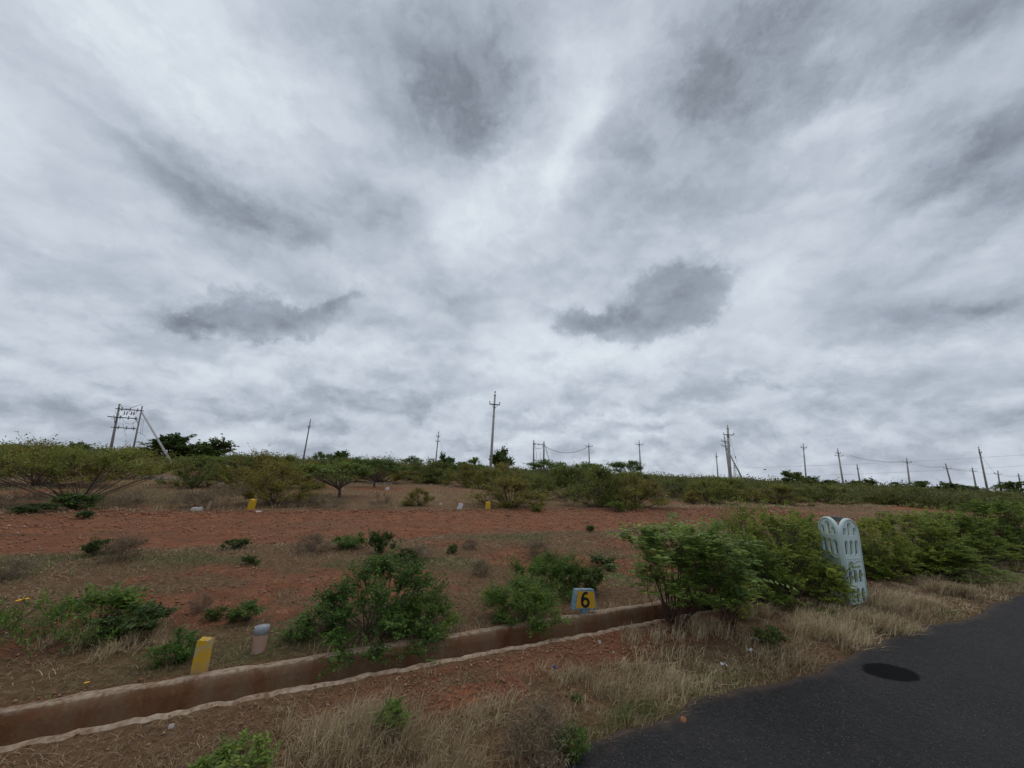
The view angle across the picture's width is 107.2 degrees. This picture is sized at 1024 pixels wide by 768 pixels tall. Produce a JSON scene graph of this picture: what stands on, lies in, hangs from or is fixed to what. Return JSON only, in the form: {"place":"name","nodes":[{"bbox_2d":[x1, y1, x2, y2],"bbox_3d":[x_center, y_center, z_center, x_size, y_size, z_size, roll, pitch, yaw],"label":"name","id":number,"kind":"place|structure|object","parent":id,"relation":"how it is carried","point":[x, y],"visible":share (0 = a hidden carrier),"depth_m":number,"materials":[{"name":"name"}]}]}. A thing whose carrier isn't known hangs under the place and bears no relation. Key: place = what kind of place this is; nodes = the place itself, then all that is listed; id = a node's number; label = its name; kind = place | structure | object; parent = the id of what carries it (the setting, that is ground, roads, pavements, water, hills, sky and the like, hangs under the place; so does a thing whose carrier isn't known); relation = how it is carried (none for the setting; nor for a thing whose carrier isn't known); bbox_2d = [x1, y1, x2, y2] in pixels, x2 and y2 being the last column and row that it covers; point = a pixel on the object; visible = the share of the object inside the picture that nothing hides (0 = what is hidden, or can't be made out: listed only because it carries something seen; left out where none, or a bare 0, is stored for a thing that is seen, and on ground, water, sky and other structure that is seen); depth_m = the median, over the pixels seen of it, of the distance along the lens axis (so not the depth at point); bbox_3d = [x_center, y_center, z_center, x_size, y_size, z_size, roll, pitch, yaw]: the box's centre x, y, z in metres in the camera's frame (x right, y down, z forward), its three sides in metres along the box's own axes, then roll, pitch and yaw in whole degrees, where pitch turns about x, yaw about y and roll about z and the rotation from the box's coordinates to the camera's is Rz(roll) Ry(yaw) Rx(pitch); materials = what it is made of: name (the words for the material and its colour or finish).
{"place":"outdoors","nodes":[
{"label":"outdoors","id":0,"kind":"place"},
{"bbox_2d":[185,584,217,613],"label":"dry bush","id":1,"kind":"object","parent":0,"point":[205,602],"visible":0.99,"depth_m":3.99,"materials":[{"name":"brown plant"}]},
{"bbox_2d":[13,506,775,518],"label":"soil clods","id":2,"kind":"object","parent":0,"point":[250,510],"visible":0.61,"depth_m":12.18,"materials":[{"name":"brown soil"}]},
{"bbox_2d":[0,458,1023,767],"bbox_3d":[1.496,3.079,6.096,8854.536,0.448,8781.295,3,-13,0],"label":"ground","id":3,"kind":"structure","parent":0,"point":[152,732],"depth_m":4.27,"materials":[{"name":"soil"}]},
{"bbox_2d":[0,550,49,579],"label":"dry bush","id":4,"kind":"object","parent":3,"relation":"on","point":[18,566],"visible":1,"depth_m":4.73,"materials":[{"name":"brown plant"}]},
{"bbox_2d":[0,488,55,507],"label":"dry bush","id":5,"kind":"object","parent":3,"relation":"on","point":[14,499],"visible":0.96,"depth_m":10.45,"materials":[{"name":"brown plant"}]},
{"bbox_2d":[0,560,62,635],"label":"shrub","id":6,"kind":"object","parent":3,"relation":"on","point":[13,615],"visible":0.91,"depth_m":3.38,"materials":[{"name":"green plant"}]},
{"bbox_2d":[4,502,64,512],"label":"shrub","id":7,"kind":"object","parent":3,"relation":"on","point":[49,506],"visible":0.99,"depth_m":9.29,"materials":[{"name":"green plant"}]},
{"bbox_2d":[0,566,121,660],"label":"shrub","id":8,"kind":"object","parent":3,"relation":"on","point":[53,616],"visible":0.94,"depth_m":3.10,"materials":[{"name":"green plant"}]},
{"bbox_2d":[0,431,141,486],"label":"thorn bush","id":9,"kind":"object","parent":3,"relation":"on","point":[92,470],"visible":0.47,"depth_m":16.25,"materials":[{"name":"green plant"}]},
{"bbox_2d":[46,490,105,509],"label":"shrub","id":10,"kind":"object","parent":3,"relation":"on","point":[69,500],"visible":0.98,"depth_m":10.21,"materials":[{"name":"green plant"}]},
{"bbox_2d":[29,580,157,627],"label":"shrub","id":11,"kind":"object","parent":3,"relation":"on","point":[119,599],"visible":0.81,"depth_m":3.54,"materials":[{"name":"green plant"}]},
{"bbox_2d":[78,536,113,555],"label":"weed","id":12,"kind":"object","parent":3,"relation":"on","point":[90,547],"visible":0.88,"depth_m":5.88,"materials":[{"name":"green plant"}]},
{"bbox_2d":[0,432,204,502],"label":"thorn bush","id":13,"kind":"object","parent":3,"relation":"on","point":[118,461],"visible":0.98,"depth_m":11.37,"materials":[{"name":"green plant"}]},
{"bbox_2d":[83,483,157,507],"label":"dry bush","id":14,"kind":"object","parent":3,"relation":"on","point":[137,501],"visible":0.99,"depth_m":11.22,"materials":[{"name":"brown plant"}]},
{"bbox_2d":[88,530,156,561],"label":"dry bush","id":15,"kind":"object","parent":3,"relation":"on","point":[120,544],"visible":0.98,"depth_m":5.67,"materials":[{"name":"brown plant"}]},
{"bbox_2d":[73,441,173,478],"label":"thorn bush","id":16,"kind":"object","parent":3,"relation":"on","point":[148,469],"visible":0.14,"depth_m":23.32,"materials":[{"name":"green plant"}]},
{"bbox_2d":[85,600,182,645],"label":"shrub","id":17,"kind":"object","parent":3,"relation":"on","point":[157,612],"visible":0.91,"depth_m":3.35,"materials":[{"name":"green plant"}]},
{"bbox_2d":[107,404,173,464],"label":"transformer frame","id":18,"kind":"object","parent":3,"relation":"on","point":[133,428],"visible":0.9,"depth_m":55.85,"materials":[{"name":"metal"}]},
{"bbox_2d":[131,432,206,463],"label":"tree","id":19,"kind":"object","parent":3,"relation":"on","point":[176,442],"visible":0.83,"depth_m":59.07,"materials":[{"name":"green plant"}]},
{"bbox_2d":[134,625,208,669],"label":"shrub","id":20,"kind":"object","parent":3,"relation":"on","point":[179,650],"visible":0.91,"depth_m":2.97,"materials":[{"name":"green plant"}]},
{"bbox_2d":[159,488,220,507],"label":"dry bush","id":21,"kind":"object","parent":3,"relation":"on","point":[177,500],"visible":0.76,"depth_m":11.75,"materials":[{"name":"brown plant"}]},
{"bbox_2d":[145,450,240,487],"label":"thorn bush","id":22,"kind":"object","parent":3,"relation":"on","point":[196,480],"visible":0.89,"depth_m":18.71,"materials":[{"name":"green plant"}]},
{"bbox_2d":[190,636,213,674],"bbox_3d":[-2.339,2.069,2.848,0.088,0.273,0.072,4,-16,-10],"label":"marker stone","id":23,"kind":"object","parent":3,"relation":"on","point":[202,654],"visible":0.78,"depth_m":2.83,"materials":[{"name":"yellow paint"}]},
{"bbox_2d":[151,478,259,507],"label":"dry bush","id":24,"kind":"object","parent":3,"relation":"on","point":[229,492],"visible":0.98,"depth_m":11.81,"materials":[{"name":"brown plant"}]},
{"bbox_2d":[189,433,239,456],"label":"tree","id":25,"kind":"object","parent":3,"relation":"on","point":[213,447],"visible":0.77,"depth_m":64.66,"materials":[{"name":"green plant"}]},
{"bbox_2d":[201,605,231,620],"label":"weed","id":26,"kind":"object","parent":3,"relation":"on","point":[212,612],"visible":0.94,"depth_m":3.78,"materials":[{"name":"green plant"}]},
{"bbox_2d":[187,727,280,767],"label":"weed","id":27,"kind":"object","parent":3,"relation":"on","point":[222,758],"visible":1,"depth_m":1.98,"materials":[{"name":"green plant"}]},
{"bbox_2d":[219,537,252,548],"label":"weed","id":28,"kind":"object","parent":3,"relation":"on","point":[240,542],"visible":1,"depth_m":6.70,"materials":[{"name":"green plant"}]},
{"bbox_2d":[205,451,280,480],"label":"thorn bush","id":29,"kind":"object","parent":3,"relation":"on","point":[246,462],"visible":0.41,"depth_m":25.89,"materials":[{"name":"green plant"}]},
{"bbox_2d":[225,598,271,622],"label":"weed","id":30,"kind":"object","parent":3,"relation":"on","point":[247,607],"visible":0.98,"depth_m":3.79,"materials":[{"name":"green plant"}]},
{"bbox_2d":[205,443,306,489],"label":"thorn bush","id":31,"kind":"object","parent":3,"relation":"on","point":[246,469],"visible":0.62,"depth_m":20.30,"materials":[{"name":"green plant"}]},
{"bbox_2d":[251,624,269,653],"bbox_3d":[-2.148,2.193,3.219,0.114,0.231,0.114,0,-16,-1],"label":"marker stone","id":32,"kind":"object","parent":3,"relation":"on","point":[260,634],"visible":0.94,"depth_m":3.19,"materials":[{"name":"grey stone"}]},
{"bbox_2d":[228,454,326,504],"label":"thorn bush","id":33,"kind":"object","parent":3,"relation":"on","point":[274,487],"visible":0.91,"depth_m":13.32,"materials":[{"name":"green plant"}]},
{"bbox_2d":[290,529,333,553],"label":"dry bush","id":34,"kind":"object","parent":3,"relation":"on","point":[317,538],"visible":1,"depth_m":6.77,"materials":[{"name":"brown plant"}]},
{"bbox_2d":[292,459,332,489],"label":"thorn bush","id":35,"kind":"object","parent":3,"relation":"on","point":[321,484],"visible":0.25,"depth_m":21.80,"materials":[{"name":"green plant"}]},
{"bbox_2d":[305,495,350,507],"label":"dry bush","id":36,"kind":"object","parent":3,"relation":"on","point":[323,501],"visible":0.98,"depth_m":13.03,"materials":[{"name":"brown plant"}]},
{"bbox_2d":[280,460,380,497],"bbox_3d":[-8.325,4.281,16.881,4.084,1.783,4.877,3,-13,-4],"label":"acacia tree","id":37,"kind":"object","parent":3,"relation":"on","point":[346,466],"visible":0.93,"depth_m":16.79,"materials":[{"name":"green plant"}]},
{"bbox_2d":[329,532,368,548],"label":"weed","id":38,"kind":"object","parent":3,"relation":"on","point":[348,542],"visible":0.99,"depth_m":7.11,"materials":[{"name":"green plant"}]},
{"bbox_2d":[271,538,451,680],"bbox_3d":[-1.304,1.996,3.670,1.706,0.898,1.582,9,-14,-26],"label":"shrub","id":39,"kind":"object","parent":3,"relation":"on","point":[332,613],"visible":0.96,"depth_m":3.55,"materials":[{"name":"green plant"}]},
{"bbox_2d":[0,594,742,752],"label":"drain","id":40,"kind":"object","parent":3,"relation":"on","point":[57,719],"visible":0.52,"depth_m":2.83,"materials":[{"name":"concrete"}]},
{"bbox_2d":[346,457,410,486],"bbox_3d":[-9.210,5.982,25.422,4.386,2.130,4.424,9,-14,-26],"label":"acacia tree","id":41,"kind":"object","parent":3,"relation":"on","point":[392,466],"visible":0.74,"depth_m":25.12,"materials":[{"name":"green plant"}]},
{"bbox_2d":[362,528,397,552],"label":"weed","id":42,"kind":"object","parent":3,"relation":"on","point":[377,538],"visible":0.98,"depth_m":6.84,"materials":[{"name":"green plant"}]},
{"bbox_2d":[349,452,425,482],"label":"thorn bush","id":43,"kind":"object","parent":3,"relation":"on","point":[398,476],"visible":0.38,"depth_m":32.16,"materials":[{"name":"green plant"}]},
{"bbox_2d":[371,695,418,734],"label":"weed","id":44,"kind":"object","parent":3,"relation":"on","point":[395,706],"visible":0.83,"depth_m":2.30,"materials":[{"name":"green plant"}]},
{"bbox_2d":[399,486,435,505],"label":"shrub","id":45,"kind":"object","parent":3,"relation":"on","point":[417,493],"visible":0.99,"depth_m":15.22,"materials":[{"name":"green plant"}]},
{"bbox_2d":[380,584,467,643],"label":"shrub","id":46,"kind":"object","parent":3,"relation":"on","point":[431,608],"visible":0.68,"depth_m":3.73,"materials":[{"name":"green plant"}]},
{"bbox_2d":[402,457,458,483],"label":"thorn bush","id":47,"kind":"object","parent":3,"relation":"on","point":[437,464],"visible":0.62,"depth_m":35.57,"materials":[{"name":"green plant"}]},
{"bbox_2d":[418,466,449,483],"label":"thorn bush","id":48,"kind":"object","parent":3,"relation":"on","point":[438,476],"visible":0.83,"depth_m":33.76,"materials":[{"name":"green plant"}]},
{"bbox_2d":[440,461,487,487],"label":"thorn bush","id":49,"kind":"object","parent":3,"relation":"on","point":[465,470],"visible":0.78,"depth_m":31.09,"materials":[{"name":"green plant"}]},
{"bbox_2d":[461,466,515,488],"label":"thorn bush","id":50,"kind":"object","parent":3,"relation":"on","point":[486,478],"visible":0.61,"depth_m":29.76,"materials":[{"name":"green plant"}]},
{"bbox_2d":[489,391,499,476],"bbox_3d":[-1.805,5.035,35.119,1.092,8.971,0.317,6,-13,-16],"label":"power pole","id":51,"kind":"object","parent":3,"relation":"on","point":[491,448],"visible":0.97,"depth_m":35.15,"materials":[{"name":"concrete"}]},
{"bbox_2d":[471,458,533,484],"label":"thorn bush","id":52,"kind":"object","parent":3,"relation":"on","point":[503,469],"visible":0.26,"depth_m":37.18,"materials":[{"name":"green plant"}]},
{"bbox_2d":[489,443,515,470],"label":"tree","id":53,"kind":"object","parent":3,"relation":"on","point":[502,453],"visible":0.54,"depth_m":57.92,"materials":[{"name":"green plant"}]},
{"bbox_2d":[462,475,551,510],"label":"thorn bush","id":54,"kind":"object","parent":3,"relation":"on","point":[518,485],"visible":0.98,"depth_m":16.00,"materials":[{"name":"green plant"}]},
{"bbox_2d":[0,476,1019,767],"bbox_3d":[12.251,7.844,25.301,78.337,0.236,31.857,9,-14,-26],"label":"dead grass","id":55,"kind":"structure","parent":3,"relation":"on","point":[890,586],"depth_m":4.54,"materials":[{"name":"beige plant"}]},
{"bbox_2d":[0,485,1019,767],"bbox_3d":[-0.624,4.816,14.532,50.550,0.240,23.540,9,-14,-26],"label":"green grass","id":56,"kind":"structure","parent":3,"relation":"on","point":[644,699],"depth_m":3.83,"materials":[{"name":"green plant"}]},
{"bbox_2d":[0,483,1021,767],"bbox_3d":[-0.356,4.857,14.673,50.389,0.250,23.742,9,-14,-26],"label":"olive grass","id":57,"kind":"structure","parent":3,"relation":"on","point":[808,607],"depth_m":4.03,"materials":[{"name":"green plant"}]},
{"bbox_2d":[0,436,1023,513],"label":"scrub","id":58,"kind":"object","parent":3,"relation":"on","point":[933,499],"visible":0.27,"depth_m":38.41,"materials":[{"name":"green plant"}]},
{"bbox_2d":[1,474,1023,767],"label":"dry grass","id":59,"kind":"structure","parent":3,"relation":"on","point":[867,620],"depth_m":3.21,"materials":[{"name":"plant"}]},
{"bbox_2d":[467,566,578,637],"bbox_3d":[0.075,2.309,4.033,1.114,0.550,1.071,6,-13,-15],"label":"shrub","id":60,"kind":"object","parent":3,"relation":"on","point":[541,601],"visible":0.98,"depth_m":4.00,"materials":[{"name":"green plant"}]},
{"bbox_2d":[486,675,584,767],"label":"dry bush","id":61,"kind":"object","parent":3,"relation":"on","point":[544,710],"visible":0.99,"depth_m":2.15,"materials":[{"name":"brown plant"}]},
{"bbox_2d":[520,533,550,558],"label":"dry bush","id":62,"kind":"object","parent":3,"relation":"on","point":[534,545],"visible":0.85,"depth_m":7.09,"materials":[{"name":"brown plant"}]},
{"bbox_2d":[510,473,562,499],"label":"thorn bush","id":63,"kind":"object","parent":3,"relation":"on","point":[541,479],"visible":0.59,"depth_m":21.43,"materials":[{"name":"green plant"}]},
{"bbox_2d":[525,458,568,474],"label":"acacia tree","id":64,"kind":"object","parent":3,"relation":"on","point":[536,465],"visible":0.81,"depth_m":58.41,"materials":[{"name":"green plant"}]},
{"bbox_2d":[503,547,592,598],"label":"shrub","id":65,"kind":"object","parent":3,"relation":"on","point":[543,564],"visible":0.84,"depth_m":5.13,"materials":[{"name":"green plant"}]},
{"bbox_2d":[547,715,592,763],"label":"weed","id":66,"kind":"object","parent":3,"relation":"on","point":[578,745],"visible":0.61,"depth_m":2.18,"materials":[{"name":"green plant"}]},
{"bbox_2d":[541,458,600,496],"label":"thorn bush","id":67,"kind":"object","parent":3,"relation":"on","point":[563,473],"visible":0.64,"depth_m":24.82,"materials":[{"name":"green plant"}]},
{"bbox_2d":[571,588,596,613],"bbox_3d":[0.831,2.570,4.363,0.302,0.365,0.080,8,-22,-13],"label":"plot sign","id":68,"kind":"object","parent":3,"relation":"on","point":[585,598],"visible":0.86,"depth_m":4.36,"materials":[{"name":"blue paint"}]},
{"bbox_2d":[568,562,607,590],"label":"shrub","id":69,"kind":"object","parent":3,"relation":"on","point":[596,576],"visible":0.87,"depth_m":5.19,"materials":[{"name":"green plant"}]},
{"bbox_2d":[545,460,645,508],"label":"thorn bush","id":70,"kind":"object","parent":3,"relation":"on","point":[601,475],"visible":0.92,"depth_m":17.90,"materials":[{"name":"green plant"}]},
{"bbox_2d":[587,552,621,571],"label":"weed","id":71,"kind":"object","parent":3,"relation":"on","point":[601,559],"visible":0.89,"depth_m":6.52,"materials":[{"name":"green plant"}]},
{"bbox_2d":[607,460,645,472],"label":"acacia tree","id":72,"kind":"object","parent":3,"relation":"on","point":[630,465],"visible":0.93,"depth_m":58.93,"materials":[{"name":"green plant"}]},
{"bbox_2d":[595,465,681,509],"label":"thorn bush","id":73,"kind":"object","parent":3,"relation":"on","point":[646,490],"visible":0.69,"depth_m":18.54,"materials":[{"name":"green plant"}]},
{"bbox_2d":[657,480,686,498],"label":"thorn bush","id":74,"kind":"object","parent":3,"relation":"on","point":[672,496],"visible":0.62,"depth_m":28.66,"materials":[{"name":"green plant"}]},
{"bbox_2d":[680,489,704,503],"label":"thorn bush","id":75,"kind":"object","parent":3,"relation":"on","point":[689,493],"visible":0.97,"depth_m":23.60,"materials":[{"name":"green plant"}]},
{"bbox_2d":[603,511,796,626],"bbox_3d":[1.828,2.103,4.170,1.555,1.206,1.676,6,-13,-14],"label":"sapling","id":76,"kind":"object","parent":3,"relation":"on","point":[653,537],"visible":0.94,"depth_m":4.09,"materials":[{"name":"green plant"}]},
{"bbox_2d":[651,545,767,618],"bbox_3d":[2.546,2.491,4.994,1.275,0.859,1.379,8,-14,-24],"label":"shrub","id":77,"kind":"object","parent":3,"relation":"on","point":[709,607],"visible":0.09,"depth_m":4.72,"materials":[{"name":"green plant"}]},
{"bbox_2d":[674,476,745,504],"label":"thorn bush","id":78,"kind":"object","parent":3,"relation":"on","point":[719,492],"visible":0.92,"depth_m":24.49,"materials":[{"name":"green plant"}]},
{"bbox_2d":[673,516,768,631],"bbox_3d":[2.317,2.128,4.188,0.944,1.198,0.941,7,-14,-20],"label":"sapling","id":79,"kind":"object","parent":3,"relation":"on","point":[738,595],"visible":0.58,"depth_m":4.10,"materials":[{"name":"green plant"}]},
{"bbox_2d":[723,425,739,478],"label":"power pole","id":80,"kind":"object","parent":3,"relation":"on","point":[729,457],"visible":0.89,"depth_m":51.08,"materials":[{"name":"concrete"}]},
{"bbox_2d":[701,476,767,501],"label":"thorn bush","id":81,"kind":"object","parent":3,"relation":"on","point":[740,482],"visible":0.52,"depth_m":29.16,"materials":[{"name":"green plant"}]},
{"bbox_2d":[703,490,804,584],"bbox_3d":[3.948,2.574,6.428,1.808,1.487,1.764,7,-13,-20],"label":"shrub","id":82,"kind":"object","parent":3,"relation":"on","point":[738,526],"visible":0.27,"depth_m":6.41,"materials":[{"name":"green plant"}]},
{"bbox_2d":[719,528,811,608],"bbox_3d":[3.296,2.517,5.192,1.151,0.967,1.246,-3,-14,23],"label":"shrub","id":83,"kind":"object","parent":3,"relation":"on","point":[765,570],"visible":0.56,"depth_m":5.03,"materials":[{"name":"green plant"}]},
{"bbox_2d":[748,625,792,644],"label":"weed","id":84,"kind":"object","parent":3,"relation":"on","point":[775,634],"visible":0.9,"depth_m":3.75,"materials":[{"name":"green plant"}]},
{"bbox_2d":[734,482,817,506],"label":"thorn bush","id":85,"kind":"object","parent":3,"relation":"on","point":[783,488],"visible":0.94,"depth_m":26.55,"materials":[{"name":"green plant"}]},
{"bbox_2d":[779,470,810,485],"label":"tree","id":86,"kind":"object","parent":3,"relation":"on","point":[787,474],"visible":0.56,"depth_m":69.87,"materials":[{"name":"green plant"}]},
{"bbox_2d":[734,498,866,607],"bbox_3d":[4.064,2.461,5.691,1.558,1.394,1.668,1,-13,5],"label":"shrub","id":87,"kind":"object","parent":3,"relation":"on","point":[831,575],"visible":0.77,"depth_m":5.40,"materials":[{"name":"green plant"}]},
{"bbox_2d":[763,515,851,585],"bbox_3d":[5.053,2.804,6.476,1.399,1.142,1.555,1,-13,7],"label":"shrub","id":88,"kind":"object","parent":3,"relation":"on","point":[805,520],"visible":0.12,"depth_m":6.49,"materials":[{"name":"green plant"}]},
{"bbox_2d":[797,483,867,505],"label":"thorn bush","id":89,"kind":"object","parent":3,"relation":"on","point":[842,498],"visible":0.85,"depth_m":31.14,"materials":[{"name":"green plant"}]},
{"bbox_2d":[818,516,868,604],"bbox_3d":[4.791,2.523,5.445,0.436,1.150,0.460,3,-13,0],"label":"tree guard","id":90,"kind":"object","parent":3,"relation":"on","point":[843,539],"visible":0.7,"depth_m":5.36,"materials":[{"name":"teal paint"}]},
{"bbox_2d":[810,539,894,581],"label":"shrub","id":91,"kind":"object","parent":3,"relation":"on","point":[868,563],"visible":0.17,"depth_m":6.65,"materials":[{"name":"green plant"}]},
{"bbox_2d":[854,489,919,507],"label":"thorn bush","id":92,"kind":"object","parent":3,"relation":"on","point":[893,502],"visible":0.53,"depth_m":32.20,"materials":[{"name":"green plant"}]},
{"bbox_2d":[848,512,935,582],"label":"shrub","id":93,"kind":"object","parent":3,"relation":"on","point":[900,554],"visible":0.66,"depth_m":6.82,"materials":[{"name":"green plant"}]},
{"bbox_2d":[864,503,990,576],"bbox_3d":[8.070,3.093,7.588,1.890,1.346,1.766,5,-13,-9],"label":"shrub","id":94,"kind":"object","parent":3,"relation":"on","point":[936,531],"visible":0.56,"depth_m":7.22,"materials":[{"name":"green plant"}]},
{"bbox_2d":[888,542,1023,585],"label":"shrub","id":95,"kind":"object","parent":3,"relation":"on","point":[961,555],"visible":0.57,"depth_m":6.80,"materials":[{"name":"green plant"}]},
{"bbox_2d":[891,506,1023,571],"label":"shrub","id":96,"kind":"object","parent":3,"relation":"on","point":[964,521],"visible":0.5,"depth_m":7.89,"materials":[{"name":"green plant"}]},
{"bbox_2d":[936,496,1023,563],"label":"shrub","id":97,"kind":"object","parent":3,"relation":"on","point":[978,508],"visible":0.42,"depth_m":8.66,"materials":[{"name":"green plant"}]},
{"bbox_2d":[967,494,1023,560],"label":"shrub","id":98,"kind":"object","parent":3,"relation":"on","point":[1021,505],"visible":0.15,"depth_m":9.09,"materials":[{"name":"green plant"}]},
{"bbox_2d":[992,481,1023,496],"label":"tree","id":99,"kind":"object","parent":3,"relation":"on","point":[1013,485],"visible":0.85,"depth_m":59.08,"materials":[{"name":"green plant"}]},
{"bbox_2d":[0,0,1023,491],"label":"sky","id":100,"kind":"structure","parent":0,"point":[664,226],"materials":[{"name":"grey"}]},
{"bbox_2d":[534,592,1023,767],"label":"road","id":101,"kind":"structure","parent":0,"point":[946,695],"depth_m":2.65,"materials":[{"name":"grey asphalt"}]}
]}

